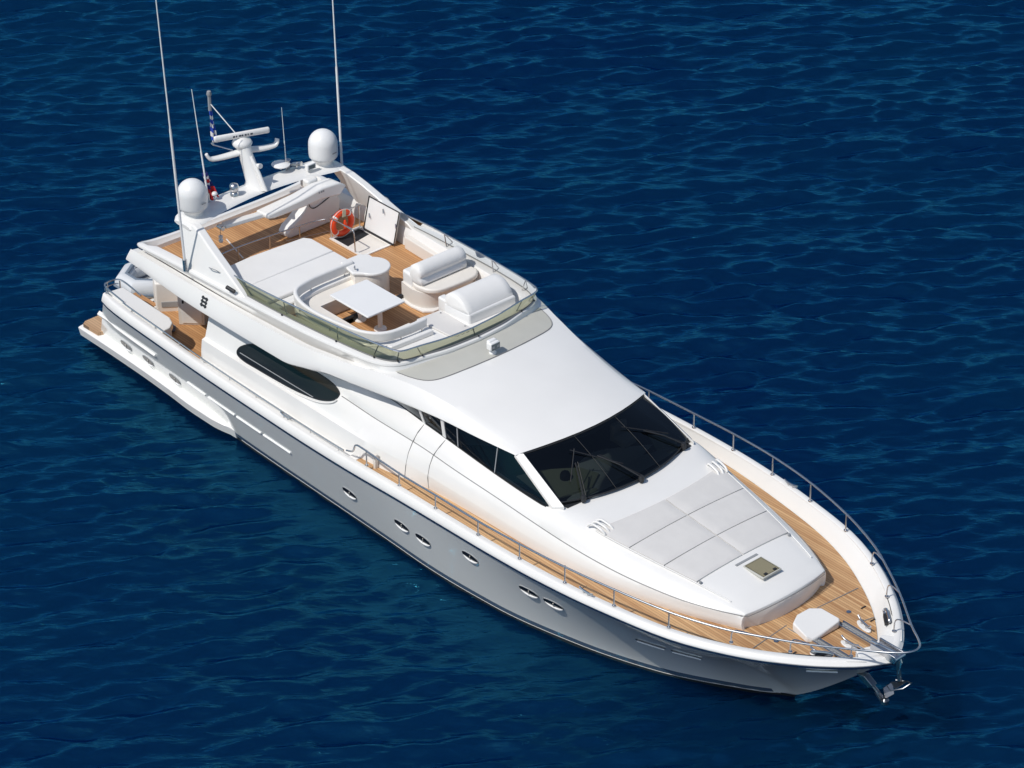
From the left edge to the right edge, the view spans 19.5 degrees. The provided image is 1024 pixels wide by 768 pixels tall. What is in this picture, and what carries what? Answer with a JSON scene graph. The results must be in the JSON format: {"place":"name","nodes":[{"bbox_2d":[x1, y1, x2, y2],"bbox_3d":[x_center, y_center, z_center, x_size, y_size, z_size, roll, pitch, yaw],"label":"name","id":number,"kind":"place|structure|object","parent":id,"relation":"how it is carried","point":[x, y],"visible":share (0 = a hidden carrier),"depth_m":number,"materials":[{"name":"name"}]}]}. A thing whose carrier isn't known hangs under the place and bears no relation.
{"place":"outdoors","nodes":[
{"label":"outdoors","id":0,"kind":"place"},
{"bbox_2d":[0,0,1023,767],"bbox_3d":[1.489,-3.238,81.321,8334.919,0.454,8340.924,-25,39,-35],"label":"water","id":1,"kind":"structure","parent":0,"point":[790,232],"depth_m":77.91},
{"bbox_2d":[78,0,920,696],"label":"motor yacht","id":2,"kind":"object","parent":1,"relation":"on","point":[476,424],"visible":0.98,"depth_m":67.93,"materials":[{"name":"white plastic"}]},
{"bbox_2d":[113,263,153,298],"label":"inflatable dinghy","id":3,"kind":"object","parent":2,"relation":"on","point":[130,274],"visible":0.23,"depth_m":77.57,"materials":[{"name":"rubber"}]},
{"bbox_2d":[202,172,218,199],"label":"flag","id":4,"kind":"object","parent":2,"relation":"attached to","point":[211,189],"visible":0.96,"depth_m":73.13,"materials":[{"name":"red fabric"}]},
{"bbox_2d":[209,111,216,142],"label":"flag","id":5,"kind":"object","parent":2,"relation":"hanging from","point":[213,133],"visible":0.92,"depth_m":73.97,"materials":[{"name":"blue fabric"}]},
{"bbox_2d":[236,344,339,403],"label":"saloon window","id":6,"kind":"structure","parent":2,"relation":"in","point":[310,383],"depth_m":70.53,"materials":[{"name":"black glass"}]},
{"bbox_2d":[231,238,345,303],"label":"sun mattress","id":7,"kind":"object","parent":2,"relation":"on","point":[283,271],"visible":0.94,"depth_m":72.31,"materials":[{"name":"white fabric"}]},
{"bbox_2d":[330,209,354,237],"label":"lifebuoy","id":8,"kind":"object","parent":2,"relation":"hanging from","point":[348,213],"visible":0.93,"depth_m":74.35,"materials":[{"name":"orange plastic"}]},
{"bbox_2d":[391,399,547,506],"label":"side window","id":9,"kind":"structure","parent":2,"relation":"in","point":[500,462],"depth_m":66.55,"materials":[{"name":"black glass"}]},
{"bbox_2d":[596,500,686,547],"bbox_3d":[2.832,3.032,64.979,1.885,0.181,0.896,-25,39,-35],"label":"sun pad","id":10,"kind":"object","parent":2,"relation":"on","point":[633,529],"visible":1,"depth_m":64.87,"materials":[{"name":"fabric"}]},
{"bbox_2d":[630,515,715,565],"bbox_3d":[3.493,3.421,64.477,1.735,0.193,0.876,-25,39,-35],"label":"sun pad","id":11,"kind":"object","parent":2,"relation":"on","point":[672,541],"visible":1,"depth_m":64.43,"materials":[{"name":"fabric"}]},
{"bbox_2d":[665,536,741,581],"bbox_3d":[4.131,3.793,64.020,1.558,0.191,0.796,-25,39,-35],"label":"sun pad","id":12,"kind":"object","parent":2,"relation":"on","point":[703,560],"visible":1,"depth_m":63.98,"materials":[{"name":"fabric"}]},
{"bbox_2d":[666,467,742,514],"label":"sun pad","id":13,"kind":"object","parent":2,"relation":"on","point":[710,488],"visible":1,"depth_m":65.94,"materials":[{"name":"fabric"}]},
{"bbox_2d":[688,489,766,535],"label":"sun pad","id":14,"kind":"object","parent":2,"relation":"on","point":[722,515],"visible":1,"depth_m":65.38,"materials":[{"name":"fabric"}]},
{"bbox_2d":[717,511,787,554],"bbox_3d":[5.316,3.244,64.918,1.558,0.191,0.796,-25,39,-35],"label":"sun pad","id":15,"kind":"object","parent":2,"relation":"on","point":[749,535],"visible":1,"depth_m":64.82,"materials":[{"name":"fabric"}]},
{"bbox_2d":[872,683,893,705],"bbox_3d":[7.637,6.423,62.401,0.515,0.456,0.708,-25,39,-35],"label":"anchor","id":16,"kind":"object","parent":2,"relation":"attached to","point":[884,699],"visible":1,"depth_m":62.31,"materials":[{"name":"metal"}]},
{"bbox_2d":[886,661,911,690],"bbox_3d":[8.063,6.029,61.598,0.508,0.703,0.520,-25,39,-35],"label":"anchor","id":17,"kind":"object","parent":2,"relation":"attached to","point":[899,682],"visible":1,"depth_m":61.62,"materials":[{"name":"metal"}]}
]}

